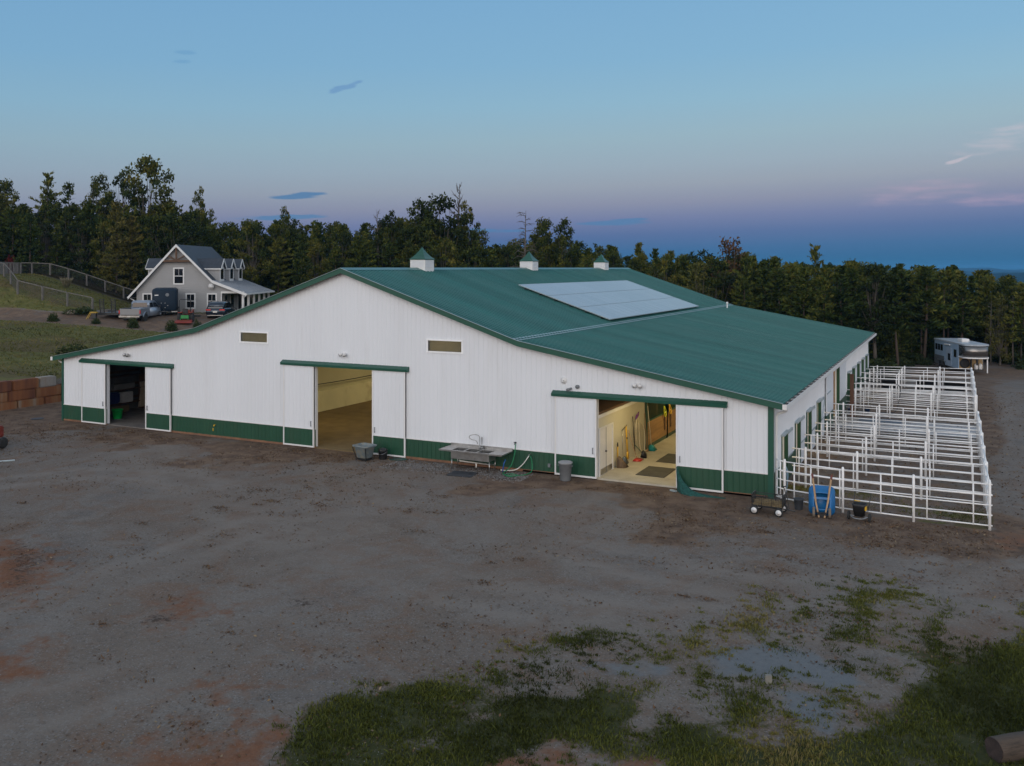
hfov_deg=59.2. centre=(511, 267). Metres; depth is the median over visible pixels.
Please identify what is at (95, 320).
shrub
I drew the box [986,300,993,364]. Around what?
dead tree
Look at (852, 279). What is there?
pine tree
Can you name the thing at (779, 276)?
pine tree
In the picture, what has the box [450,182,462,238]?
dead tree
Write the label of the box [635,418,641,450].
hose loop
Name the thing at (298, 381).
sliding door
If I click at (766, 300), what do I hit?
pine tree
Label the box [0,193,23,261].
pine tree
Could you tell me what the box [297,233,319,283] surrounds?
pine tree
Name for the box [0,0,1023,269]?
sky
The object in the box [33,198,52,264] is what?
pine tree
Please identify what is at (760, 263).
pine tree
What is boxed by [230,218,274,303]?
broadleaf tree
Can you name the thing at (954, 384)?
water trough
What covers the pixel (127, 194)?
oak tree
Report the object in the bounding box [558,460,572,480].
trash can
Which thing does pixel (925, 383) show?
water trough
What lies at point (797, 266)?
pine tree
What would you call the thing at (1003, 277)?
broadleaf tree
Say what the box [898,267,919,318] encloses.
pine tree
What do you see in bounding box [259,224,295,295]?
pine tree
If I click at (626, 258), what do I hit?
pine tree
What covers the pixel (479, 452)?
outdoor sink
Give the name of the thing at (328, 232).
broadleaf tree
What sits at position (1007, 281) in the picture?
broadleaf tree
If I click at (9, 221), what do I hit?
pine tree
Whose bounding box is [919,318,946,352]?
pine sapling
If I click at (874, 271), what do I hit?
broadleaf tree
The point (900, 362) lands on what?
undergrowth shrub
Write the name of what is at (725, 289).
pine tree
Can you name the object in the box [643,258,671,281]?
broadleaf tree
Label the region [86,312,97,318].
yellow stand
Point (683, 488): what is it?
netting heap
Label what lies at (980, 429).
pen gate
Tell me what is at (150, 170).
oak tree
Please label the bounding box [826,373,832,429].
sliding door
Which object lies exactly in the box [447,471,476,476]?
rubber mat
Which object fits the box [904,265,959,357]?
pine tree
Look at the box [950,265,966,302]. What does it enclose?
pine tree
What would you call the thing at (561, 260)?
pine tree
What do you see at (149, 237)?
broadleaf tree
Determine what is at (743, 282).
pine tree
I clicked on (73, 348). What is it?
shrub
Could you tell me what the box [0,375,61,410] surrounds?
retaining wall
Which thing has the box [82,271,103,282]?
undergrowth shrub
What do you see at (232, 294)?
porch door
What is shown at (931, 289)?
pine tree
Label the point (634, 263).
broadleaf tree
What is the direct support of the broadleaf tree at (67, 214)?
on the ground at (86, 531)
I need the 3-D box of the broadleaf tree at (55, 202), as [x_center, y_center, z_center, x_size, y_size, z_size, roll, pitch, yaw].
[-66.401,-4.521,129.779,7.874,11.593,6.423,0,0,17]
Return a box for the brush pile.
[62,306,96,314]
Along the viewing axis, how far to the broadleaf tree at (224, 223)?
123.74 m
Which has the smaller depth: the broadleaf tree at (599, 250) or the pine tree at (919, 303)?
the pine tree at (919, 303)
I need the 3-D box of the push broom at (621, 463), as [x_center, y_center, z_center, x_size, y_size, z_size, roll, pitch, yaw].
[4.741,8.019,38.553,0.508,1.022,0.411,0,0,10]
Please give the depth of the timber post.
51.89 m
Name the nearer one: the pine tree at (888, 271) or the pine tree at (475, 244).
the pine tree at (888, 271)
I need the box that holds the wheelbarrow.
[809,473,834,518]
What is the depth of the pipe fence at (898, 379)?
56.91 m
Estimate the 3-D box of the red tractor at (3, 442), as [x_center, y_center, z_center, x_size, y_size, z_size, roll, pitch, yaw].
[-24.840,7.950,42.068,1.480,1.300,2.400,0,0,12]
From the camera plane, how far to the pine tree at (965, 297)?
93.95 m
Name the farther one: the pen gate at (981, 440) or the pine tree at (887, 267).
the pine tree at (887, 267)
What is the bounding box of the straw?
[753,497,783,507]
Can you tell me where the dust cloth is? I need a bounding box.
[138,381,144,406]
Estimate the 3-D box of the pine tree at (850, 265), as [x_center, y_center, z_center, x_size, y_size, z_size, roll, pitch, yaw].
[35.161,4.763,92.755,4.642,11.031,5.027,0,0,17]
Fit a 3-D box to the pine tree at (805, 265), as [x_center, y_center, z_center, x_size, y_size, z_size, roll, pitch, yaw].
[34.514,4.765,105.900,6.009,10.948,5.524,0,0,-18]
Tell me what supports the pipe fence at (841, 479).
on the ground at (86, 531)
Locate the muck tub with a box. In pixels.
[352,442,376,460]
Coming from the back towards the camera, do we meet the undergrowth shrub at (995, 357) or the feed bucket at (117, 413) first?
the undergrowth shrub at (995, 357)
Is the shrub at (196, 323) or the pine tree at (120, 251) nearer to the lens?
the shrub at (196, 323)
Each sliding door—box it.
[81,363,105,423]
[145,367,170,431]
[283,365,314,447]
[372,370,405,457]
[555,396,596,478]
[676,405,723,492]
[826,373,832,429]
[840,362,845,414]
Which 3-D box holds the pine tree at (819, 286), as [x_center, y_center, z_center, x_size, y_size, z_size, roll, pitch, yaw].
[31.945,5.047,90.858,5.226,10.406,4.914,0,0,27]
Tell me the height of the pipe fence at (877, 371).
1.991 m
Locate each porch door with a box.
[230,293,233,306]
[238,293,240,308]
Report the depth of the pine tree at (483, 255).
115.46 m
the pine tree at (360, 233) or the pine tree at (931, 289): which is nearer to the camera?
the pine tree at (931, 289)
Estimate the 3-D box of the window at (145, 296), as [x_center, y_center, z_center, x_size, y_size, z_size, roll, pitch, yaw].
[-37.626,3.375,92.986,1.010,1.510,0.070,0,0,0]
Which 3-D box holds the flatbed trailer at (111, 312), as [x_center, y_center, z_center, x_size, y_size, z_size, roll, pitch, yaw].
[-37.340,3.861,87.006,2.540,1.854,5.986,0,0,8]
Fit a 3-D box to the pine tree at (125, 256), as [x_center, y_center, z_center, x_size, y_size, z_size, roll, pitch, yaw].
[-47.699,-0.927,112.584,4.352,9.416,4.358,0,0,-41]
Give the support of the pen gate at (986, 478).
on the ground at (86, 531)
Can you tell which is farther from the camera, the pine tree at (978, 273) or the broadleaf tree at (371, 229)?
the broadleaf tree at (371, 229)
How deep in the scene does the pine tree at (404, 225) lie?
115.39 m
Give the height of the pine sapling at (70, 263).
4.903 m
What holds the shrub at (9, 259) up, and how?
on the ground at (86, 531)
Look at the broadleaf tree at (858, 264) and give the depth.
98.19 m
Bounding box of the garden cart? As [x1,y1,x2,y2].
[750,486,794,516]
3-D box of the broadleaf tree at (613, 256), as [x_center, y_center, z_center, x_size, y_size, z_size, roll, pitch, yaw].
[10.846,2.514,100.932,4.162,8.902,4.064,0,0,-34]
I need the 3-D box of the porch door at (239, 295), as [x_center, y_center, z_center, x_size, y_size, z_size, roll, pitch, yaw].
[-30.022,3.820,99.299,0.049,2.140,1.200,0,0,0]
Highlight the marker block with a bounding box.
[765,674,771,683]
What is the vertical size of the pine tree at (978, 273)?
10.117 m
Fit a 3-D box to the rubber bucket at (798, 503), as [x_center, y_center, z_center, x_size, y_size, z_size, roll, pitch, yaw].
[10.217,8.410,32.113,0.375,0.380,0.364,0,0,26]
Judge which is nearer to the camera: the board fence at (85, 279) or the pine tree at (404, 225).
the board fence at (85, 279)
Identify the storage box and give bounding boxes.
[110,382,134,389]
[110,404,128,413]
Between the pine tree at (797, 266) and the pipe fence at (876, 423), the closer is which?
the pipe fence at (876, 423)
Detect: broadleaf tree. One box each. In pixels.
[20,205,68,267]
[39,197,62,225]
[49,205,87,269]
[60,212,103,272]
[88,219,123,281]
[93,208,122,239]
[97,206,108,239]
[101,214,139,270]
[110,215,159,281]
[135,213,172,279]
[142,210,217,272]
[154,212,213,251]
[181,227,221,254]
[199,221,251,256]
[204,225,224,257]
[216,221,241,253]
[227,220,272,284]
[227,222,278,290]
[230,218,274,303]
[281,218,308,243]
[284,233,308,285]
[288,225,308,273]
[292,239,330,284]
[314,223,358,273]
[319,221,352,267]
[345,223,378,250]
[366,227,399,267]
[384,226,422,267]
[393,239,418,267]
[401,213,421,266]
[405,230,447,267]
[421,216,450,264]
[427,238,462,267]
[435,226,475,267]
[448,246,491,267]
[477,229,489,255]
[482,245,510,267]
[495,239,522,267]
[496,242,523,267]
[507,237,530,257]
[523,236,551,262]
[538,257,548,267]
[549,235,576,267]
[568,241,587,253]
[593,243,606,258]
[607,251,625,267]
[618,256,645,273]
[632,256,648,271]
[637,253,651,270]
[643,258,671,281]
[645,253,683,284]
[652,255,686,285]
[667,252,702,278]
[683,262,715,296]
[693,248,714,266]
[697,257,744,304]
[708,236,756,302]
[719,254,743,270]
[722,253,764,308]
[845,258,879,304]
[848,261,898,360]
[976,276,1022,363]
[982,298,1013,365]
[994,274,1021,292]
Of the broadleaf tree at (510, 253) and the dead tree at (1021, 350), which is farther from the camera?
the broadleaf tree at (510, 253)
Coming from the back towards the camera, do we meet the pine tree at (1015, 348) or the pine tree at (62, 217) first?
the pine tree at (62, 217)
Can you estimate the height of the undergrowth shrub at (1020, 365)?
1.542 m
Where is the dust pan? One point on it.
(624, 458)
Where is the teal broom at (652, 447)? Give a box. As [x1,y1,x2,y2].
[647,406,656,450]
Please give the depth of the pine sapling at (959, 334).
97.46 m
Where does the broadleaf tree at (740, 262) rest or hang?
on the ground at (86, 531)
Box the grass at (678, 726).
[277,583,1023,765]
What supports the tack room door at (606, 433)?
in the barn
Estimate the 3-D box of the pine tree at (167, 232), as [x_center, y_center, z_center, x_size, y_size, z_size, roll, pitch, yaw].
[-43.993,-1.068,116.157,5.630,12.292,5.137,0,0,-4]
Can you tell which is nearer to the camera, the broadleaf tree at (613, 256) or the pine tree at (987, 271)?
the broadleaf tree at (613, 256)
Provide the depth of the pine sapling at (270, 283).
115.14 m
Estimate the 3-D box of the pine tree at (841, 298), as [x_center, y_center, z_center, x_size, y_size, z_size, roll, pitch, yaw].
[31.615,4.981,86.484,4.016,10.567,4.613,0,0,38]
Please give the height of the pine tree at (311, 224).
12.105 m
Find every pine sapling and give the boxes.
[23,247,44,273]
[62,244,86,271]
[260,266,276,297]
[859,315,886,359]
[869,329,908,359]
[882,331,904,359]
[888,327,917,361]
[909,324,940,361]
[912,327,932,355]
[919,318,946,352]
[929,329,942,349]
[940,322,957,337]
[953,327,965,337]
[959,323,987,341]
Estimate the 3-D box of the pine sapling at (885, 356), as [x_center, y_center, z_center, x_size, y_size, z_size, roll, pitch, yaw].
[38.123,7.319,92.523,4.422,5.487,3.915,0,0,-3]
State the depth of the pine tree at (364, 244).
108.97 m
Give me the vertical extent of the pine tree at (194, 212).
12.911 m
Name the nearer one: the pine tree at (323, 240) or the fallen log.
the fallen log
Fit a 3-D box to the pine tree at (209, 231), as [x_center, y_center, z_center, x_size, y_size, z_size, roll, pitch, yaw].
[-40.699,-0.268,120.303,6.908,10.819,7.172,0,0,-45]
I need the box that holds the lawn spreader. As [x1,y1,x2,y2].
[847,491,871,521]
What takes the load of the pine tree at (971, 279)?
on the ground at (86, 531)
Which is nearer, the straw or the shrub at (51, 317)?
the straw
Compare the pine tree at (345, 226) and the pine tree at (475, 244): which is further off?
the pine tree at (345, 226)
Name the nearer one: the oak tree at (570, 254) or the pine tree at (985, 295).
the pine tree at (985, 295)
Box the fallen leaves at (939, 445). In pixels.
[786,388,1023,528]
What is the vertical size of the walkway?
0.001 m
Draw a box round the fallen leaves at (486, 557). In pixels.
[0,415,1023,763]
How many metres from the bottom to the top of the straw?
0.212 m
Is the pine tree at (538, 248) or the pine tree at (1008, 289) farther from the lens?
the pine tree at (538, 248)
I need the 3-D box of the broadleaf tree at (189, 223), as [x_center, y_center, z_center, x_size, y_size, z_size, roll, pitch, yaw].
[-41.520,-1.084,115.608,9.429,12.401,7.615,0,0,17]
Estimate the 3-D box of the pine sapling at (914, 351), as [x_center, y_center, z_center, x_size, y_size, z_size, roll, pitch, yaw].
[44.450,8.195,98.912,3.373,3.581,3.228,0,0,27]
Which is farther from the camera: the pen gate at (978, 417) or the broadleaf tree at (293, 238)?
the broadleaf tree at (293, 238)
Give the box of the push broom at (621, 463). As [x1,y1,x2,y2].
[617,442,628,467]
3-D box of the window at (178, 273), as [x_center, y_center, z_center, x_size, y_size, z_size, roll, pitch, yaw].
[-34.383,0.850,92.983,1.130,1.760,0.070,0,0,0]
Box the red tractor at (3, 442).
[0,425,7,448]
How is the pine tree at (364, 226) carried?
on the ground at (86, 531)
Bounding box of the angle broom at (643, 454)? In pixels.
[632,417,646,457]
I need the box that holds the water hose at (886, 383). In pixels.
[857,379,900,412]
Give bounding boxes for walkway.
[831,416,975,437]
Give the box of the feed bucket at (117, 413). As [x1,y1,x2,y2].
[112,408,123,419]
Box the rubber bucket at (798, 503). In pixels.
[793,497,803,509]
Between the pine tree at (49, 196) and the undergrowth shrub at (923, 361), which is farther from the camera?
the pine tree at (49, 196)
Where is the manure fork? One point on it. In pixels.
(627, 454)
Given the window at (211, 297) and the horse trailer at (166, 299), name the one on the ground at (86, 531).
the horse trailer at (166, 299)
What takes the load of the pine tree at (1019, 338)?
on the ground at (86, 531)
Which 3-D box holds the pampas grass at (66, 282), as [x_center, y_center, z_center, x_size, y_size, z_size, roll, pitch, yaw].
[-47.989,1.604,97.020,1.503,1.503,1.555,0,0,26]
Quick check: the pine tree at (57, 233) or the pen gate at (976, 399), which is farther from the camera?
the pine tree at (57, 233)
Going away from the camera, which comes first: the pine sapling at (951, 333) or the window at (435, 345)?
the window at (435, 345)
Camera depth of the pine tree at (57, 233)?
112.47 m
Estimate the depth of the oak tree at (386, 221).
113.41 m
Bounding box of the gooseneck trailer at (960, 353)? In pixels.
[934,338,988,372]
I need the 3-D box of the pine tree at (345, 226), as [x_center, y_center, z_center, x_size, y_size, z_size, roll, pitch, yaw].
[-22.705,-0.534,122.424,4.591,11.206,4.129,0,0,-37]
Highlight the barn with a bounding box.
[50,247,875,498]
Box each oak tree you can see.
[0,178,19,231]
[76,172,110,240]
[101,165,144,235]
[119,154,176,252]
[189,186,213,241]
[264,206,297,288]
[367,209,403,267]
[405,197,446,263]
[412,191,472,267]
[445,200,484,267]
[529,216,559,267]
[549,217,580,267]
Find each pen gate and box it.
[974,388,977,410]
[977,411,981,441]
[979,421,982,433]
[980,433,985,470]
[982,446,987,486]
[984,463,990,516]
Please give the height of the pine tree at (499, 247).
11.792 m
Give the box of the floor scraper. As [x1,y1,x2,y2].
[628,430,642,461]
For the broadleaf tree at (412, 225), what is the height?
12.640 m
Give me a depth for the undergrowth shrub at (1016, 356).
92.12 m
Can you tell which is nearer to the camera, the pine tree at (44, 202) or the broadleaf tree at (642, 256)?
the broadleaf tree at (642, 256)
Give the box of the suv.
[206,300,237,317]
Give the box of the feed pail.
[378,448,387,459]
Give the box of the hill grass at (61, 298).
[0,273,205,377]
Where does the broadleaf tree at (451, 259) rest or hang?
on the ground at (86, 531)
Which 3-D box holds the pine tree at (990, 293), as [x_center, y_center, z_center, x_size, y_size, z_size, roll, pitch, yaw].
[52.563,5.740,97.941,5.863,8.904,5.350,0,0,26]
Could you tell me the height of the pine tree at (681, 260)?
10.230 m
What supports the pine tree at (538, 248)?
on the ground at (86, 531)
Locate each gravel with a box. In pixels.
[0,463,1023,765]
[378,459,532,482]
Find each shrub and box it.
[5,254,18,273]
[30,266,48,273]
[46,312,58,321]
[47,266,71,275]
[55,343,88,354]
[70,271,84,279]
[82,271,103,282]
[91,317,100,323]
[127,317,139,328]
[165,320,178,331]
[193,319,201,327]
[250,294,262,304]
[869,358,901,372]
[883,358,908,366]
[901,357,914,366]
[914,356,934,365]
[985,350,1008,362]
[997,349,1023,364]
[1011,356,1023,369]
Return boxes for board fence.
[0,262,93,308]
[1,262,21,273]
[22,262,134,298]
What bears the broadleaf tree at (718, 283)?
on the ground at (86, 531)
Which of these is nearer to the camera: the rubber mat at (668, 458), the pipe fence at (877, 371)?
the rubber mat at (668, 458)
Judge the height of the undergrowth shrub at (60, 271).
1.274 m
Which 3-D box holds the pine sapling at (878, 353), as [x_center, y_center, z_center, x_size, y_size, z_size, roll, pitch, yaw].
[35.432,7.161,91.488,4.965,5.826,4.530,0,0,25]
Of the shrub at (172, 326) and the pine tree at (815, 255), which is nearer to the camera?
the shrub at (172, 326)
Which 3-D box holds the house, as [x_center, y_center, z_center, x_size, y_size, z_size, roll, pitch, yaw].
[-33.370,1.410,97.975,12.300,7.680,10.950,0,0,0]
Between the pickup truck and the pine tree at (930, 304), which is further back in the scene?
the pine tree at (930, 304)
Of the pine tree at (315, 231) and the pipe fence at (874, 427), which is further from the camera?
the pine tree at (315, 231)
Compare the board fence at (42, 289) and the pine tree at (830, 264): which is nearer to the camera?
the board fence at (42, 289)
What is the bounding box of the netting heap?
[676,466,724,498]
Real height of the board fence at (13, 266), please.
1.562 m
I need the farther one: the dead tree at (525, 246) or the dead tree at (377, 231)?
the dead tree at (377, 231)
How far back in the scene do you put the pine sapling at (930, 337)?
94.58 m
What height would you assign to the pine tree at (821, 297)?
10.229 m
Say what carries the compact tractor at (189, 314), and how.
on the ground at (86, 531)
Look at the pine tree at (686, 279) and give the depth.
96.56 m
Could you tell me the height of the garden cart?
1.017 m
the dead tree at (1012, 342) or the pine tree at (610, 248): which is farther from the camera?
the pine tree at (610, 248)
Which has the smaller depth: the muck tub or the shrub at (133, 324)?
the muck tub
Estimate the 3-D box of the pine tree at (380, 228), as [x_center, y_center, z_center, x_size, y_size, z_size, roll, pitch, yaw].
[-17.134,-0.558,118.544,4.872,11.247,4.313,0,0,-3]
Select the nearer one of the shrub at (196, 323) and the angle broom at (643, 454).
the angle broom at (643, 454)
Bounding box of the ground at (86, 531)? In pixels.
[0,273,1023,765]
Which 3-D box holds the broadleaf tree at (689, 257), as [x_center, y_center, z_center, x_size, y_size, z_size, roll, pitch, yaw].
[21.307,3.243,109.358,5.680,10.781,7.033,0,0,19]
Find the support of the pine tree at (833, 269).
on the ground at (86, 531)
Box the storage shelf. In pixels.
[110,372,144,407]
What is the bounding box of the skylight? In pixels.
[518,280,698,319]
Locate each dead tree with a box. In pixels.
[370,211,381,261]
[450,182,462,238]
[505,212,537,267]
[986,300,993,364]
[1005,300,1014,366]
[1020,333,1021,360]
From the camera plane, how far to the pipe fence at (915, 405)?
50.89 m
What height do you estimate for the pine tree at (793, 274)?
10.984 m
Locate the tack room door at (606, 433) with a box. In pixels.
[599,422,613,476]
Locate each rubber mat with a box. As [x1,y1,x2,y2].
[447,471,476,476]
[635,466,675,477]
[656,453,675,463]
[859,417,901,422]
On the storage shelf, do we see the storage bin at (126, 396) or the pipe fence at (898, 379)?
the storage bin at (126, 396)
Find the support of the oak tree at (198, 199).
on the ground at (86, 531)
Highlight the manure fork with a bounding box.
[625,426,628,459]
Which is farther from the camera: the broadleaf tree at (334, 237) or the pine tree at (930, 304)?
the broadleaf tree at (334, 237)
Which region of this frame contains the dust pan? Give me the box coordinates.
[622,425,628,463]
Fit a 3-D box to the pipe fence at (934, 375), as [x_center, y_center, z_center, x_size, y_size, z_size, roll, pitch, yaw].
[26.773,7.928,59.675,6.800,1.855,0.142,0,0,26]
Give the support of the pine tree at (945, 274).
on the ground at (86, 531)
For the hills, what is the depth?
4752.36 m
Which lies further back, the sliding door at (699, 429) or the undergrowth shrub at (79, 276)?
the undergrowth shrub at (79, 276)
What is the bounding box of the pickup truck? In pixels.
[119,300,166,320]
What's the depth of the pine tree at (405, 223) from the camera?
120.98 m
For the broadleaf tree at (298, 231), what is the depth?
120.27 m
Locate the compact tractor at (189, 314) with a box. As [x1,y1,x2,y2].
[174,299,200,322]
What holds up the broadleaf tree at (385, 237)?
on the ground at (86, 531)
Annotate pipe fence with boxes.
[776,459,992,530]
[792,447,985,506]
[804,433,981,485]
[815,422,979,469]
[825,411,978,455]
[833,402,976,441]
[846,388,976,423]
[854,382,973,415]
[857,376,972,405]
[861,371,972,398]
[866,368,971,392]
[870,365,970,388]
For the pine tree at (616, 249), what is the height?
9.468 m
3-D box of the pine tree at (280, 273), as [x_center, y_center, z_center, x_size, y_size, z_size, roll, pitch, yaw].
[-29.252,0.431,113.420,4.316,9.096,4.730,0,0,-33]
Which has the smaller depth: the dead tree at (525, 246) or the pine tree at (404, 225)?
the dead tree at (525, 246)
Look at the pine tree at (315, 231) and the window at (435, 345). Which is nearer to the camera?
the window at (435, 345)
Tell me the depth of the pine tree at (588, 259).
102.78 m
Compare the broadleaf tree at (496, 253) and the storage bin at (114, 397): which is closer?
the storage bin at (114, 397)
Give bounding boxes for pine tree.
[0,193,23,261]
[0,205,34,273]
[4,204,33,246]
[12,212,45,273]
[13,213,32,264]
[28,171,62,226]
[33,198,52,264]
[43,224,70,270]
[53,182,76,223]
[58,206,72,264]
[63,203,111,280]
[80,202,96,251]
[94,200,134,292]
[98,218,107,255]
[112,224,145,287]
[114,215,145,294]
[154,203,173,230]
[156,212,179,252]
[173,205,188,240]
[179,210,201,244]
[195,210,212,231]
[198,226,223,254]
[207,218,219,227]
[220,231,246,270]
[220,244,232,258]
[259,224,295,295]
[265,236,295,296]
[286,234,313,284]
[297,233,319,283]
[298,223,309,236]
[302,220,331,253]
[305,225,326,271]
[309,221,328,273]
[322,241,344,272]
[341,223,350,257]
[343,231,372,267]
[344,235,382,267]
[359,222,376,252]
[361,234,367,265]
[373,223,384,249]
[379,242,401,267]
[387,220,406,260]
[389,217,407,240]
[404,218,418,234]
[417,223,447,267]
[467,239,484,267]
[471,243,489,264]
[487,249,501,267]
[492,243,501,252]
[507,245,522,267]
[528,244,550,260]
[556,254,564,267]
[576,253,595,267]
[577,247,598,267]
[604,244,619,267]
[613,246,619,267]
[622,254,634,267]
[632,242,651,269]
[649,248,660,269]
[667,250,675,262]
[672,254,689,283]
[678,261,709,294]
[681,258,703,285]
[702,256,729,299]
[717,260,737,303]
[730,275,760,308]
[732,254,760,308]
[745,265,778,312]
[750,257,789,310]
[754,259,778,288]
[757,267,807,316]
[769,255,786,272]
[771,261,802,317]
[773,265,814,310]
[781,266,820,321]
[796,263,816,295]
[801,268,838,322]
[802,243,834,294]
[805,267,849,321]
[821,265,863,327]
[825,262,836,287]
[829,264,840,303]
[831,261,870,324]
[831,267,875,329]
[857,277,885,323]
[864,262,890,301]
[871,266,915,367]
[880,270,910,325]
[890,269,919,352]
[895,263,904,269]
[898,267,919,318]
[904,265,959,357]
[905,264,935,323]
[905,265,948,356]
[928,268,965,337]
[936,269,968,332]
[938,266,969,337]
[942,274,985,338]
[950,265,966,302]
[959,275,984,340]
[965,277,999,360]
[968,269,986,293]
[973,281,1011,352]
[975,274,996,306]
[982,269,992,293]
[999,282,1023,344]
[1002,275,1018,299]
[1003,308,1023,353]
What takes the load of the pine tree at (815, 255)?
on the ground at (86, 531)
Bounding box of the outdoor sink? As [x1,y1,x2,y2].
[439,434,512,472]
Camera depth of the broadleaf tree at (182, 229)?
110.49 m
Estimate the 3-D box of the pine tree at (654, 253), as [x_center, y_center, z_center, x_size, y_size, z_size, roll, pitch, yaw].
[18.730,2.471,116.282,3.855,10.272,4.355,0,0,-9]
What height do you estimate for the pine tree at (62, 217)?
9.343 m
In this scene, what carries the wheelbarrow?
on the ground at (86, 531)
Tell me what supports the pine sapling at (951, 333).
on the ground at (86, 531)
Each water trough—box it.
[881,379,902,388]
[917,381,936,389]
[944,381,964,391]
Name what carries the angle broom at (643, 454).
on the barn
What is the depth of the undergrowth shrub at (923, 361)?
91.18 m
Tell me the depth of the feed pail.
40.35 m
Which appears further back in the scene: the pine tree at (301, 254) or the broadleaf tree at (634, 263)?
the pine tree at (301, 254)
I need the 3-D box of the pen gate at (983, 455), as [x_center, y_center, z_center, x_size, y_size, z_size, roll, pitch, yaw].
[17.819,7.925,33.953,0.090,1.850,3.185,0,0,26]
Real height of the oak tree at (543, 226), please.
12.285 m
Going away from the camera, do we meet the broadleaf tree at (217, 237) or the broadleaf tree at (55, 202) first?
the broadleaf tree at (217, 237)
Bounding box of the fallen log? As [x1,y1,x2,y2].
[985,731,1023,762]
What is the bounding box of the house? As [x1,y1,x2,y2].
[127,244,274,312]
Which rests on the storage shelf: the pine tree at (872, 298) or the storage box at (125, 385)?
the storage box at (125, 385)
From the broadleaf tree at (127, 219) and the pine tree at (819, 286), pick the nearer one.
the pine tree at (819, 286)
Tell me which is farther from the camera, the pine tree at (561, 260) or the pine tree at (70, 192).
the pine tree at (70, 192)
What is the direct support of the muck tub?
on the ground at (86, 531)
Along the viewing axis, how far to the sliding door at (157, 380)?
47.40 m
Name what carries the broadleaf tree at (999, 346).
on the ground at (86, 531)
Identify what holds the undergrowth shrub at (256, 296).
on the ground at (86, 531)
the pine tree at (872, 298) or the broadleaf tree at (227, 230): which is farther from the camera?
the broadleaf tree at (227, 230)
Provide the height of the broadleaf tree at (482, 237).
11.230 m
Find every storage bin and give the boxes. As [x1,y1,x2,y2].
[110,392,119,404]
[119,391,132,402]
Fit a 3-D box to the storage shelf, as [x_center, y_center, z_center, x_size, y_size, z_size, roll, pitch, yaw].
[-23.179,7.460,53.805,0.600,2.200,2.800,0,0,26]
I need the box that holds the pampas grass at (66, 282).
[60,276,72,287]
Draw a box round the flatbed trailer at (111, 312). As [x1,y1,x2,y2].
[97,299,118,315]
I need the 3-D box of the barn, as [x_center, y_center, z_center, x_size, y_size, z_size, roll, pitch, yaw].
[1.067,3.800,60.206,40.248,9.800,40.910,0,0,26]
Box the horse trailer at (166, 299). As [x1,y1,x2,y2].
[152,288,178,313]
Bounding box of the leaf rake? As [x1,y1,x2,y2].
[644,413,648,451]
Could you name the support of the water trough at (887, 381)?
on the ground at (86, 531)
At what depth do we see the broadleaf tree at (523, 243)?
121.56 m
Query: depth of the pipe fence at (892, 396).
53.82 m
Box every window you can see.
[142,293,151,299]
[173,268,183,284]
[185,293,195,308]
[207,293,216,305]
[239,331,268,343]
[426,339,462,353]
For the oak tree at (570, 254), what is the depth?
106.63 m
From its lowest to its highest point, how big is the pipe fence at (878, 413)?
1.850 m
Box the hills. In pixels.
[688,268,1023,291]
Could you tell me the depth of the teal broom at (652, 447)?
42.12 m
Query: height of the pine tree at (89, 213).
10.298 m
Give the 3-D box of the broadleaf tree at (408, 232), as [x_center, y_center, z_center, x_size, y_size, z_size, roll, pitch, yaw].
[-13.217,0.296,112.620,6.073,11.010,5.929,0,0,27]
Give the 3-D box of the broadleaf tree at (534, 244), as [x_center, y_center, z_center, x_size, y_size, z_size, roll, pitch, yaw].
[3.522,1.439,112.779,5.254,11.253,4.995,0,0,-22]
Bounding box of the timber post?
[850,374,853,416]
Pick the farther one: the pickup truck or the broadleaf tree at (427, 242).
the broadleaf tree at (427, 242)
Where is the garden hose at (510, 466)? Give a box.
[502,443,517,476]

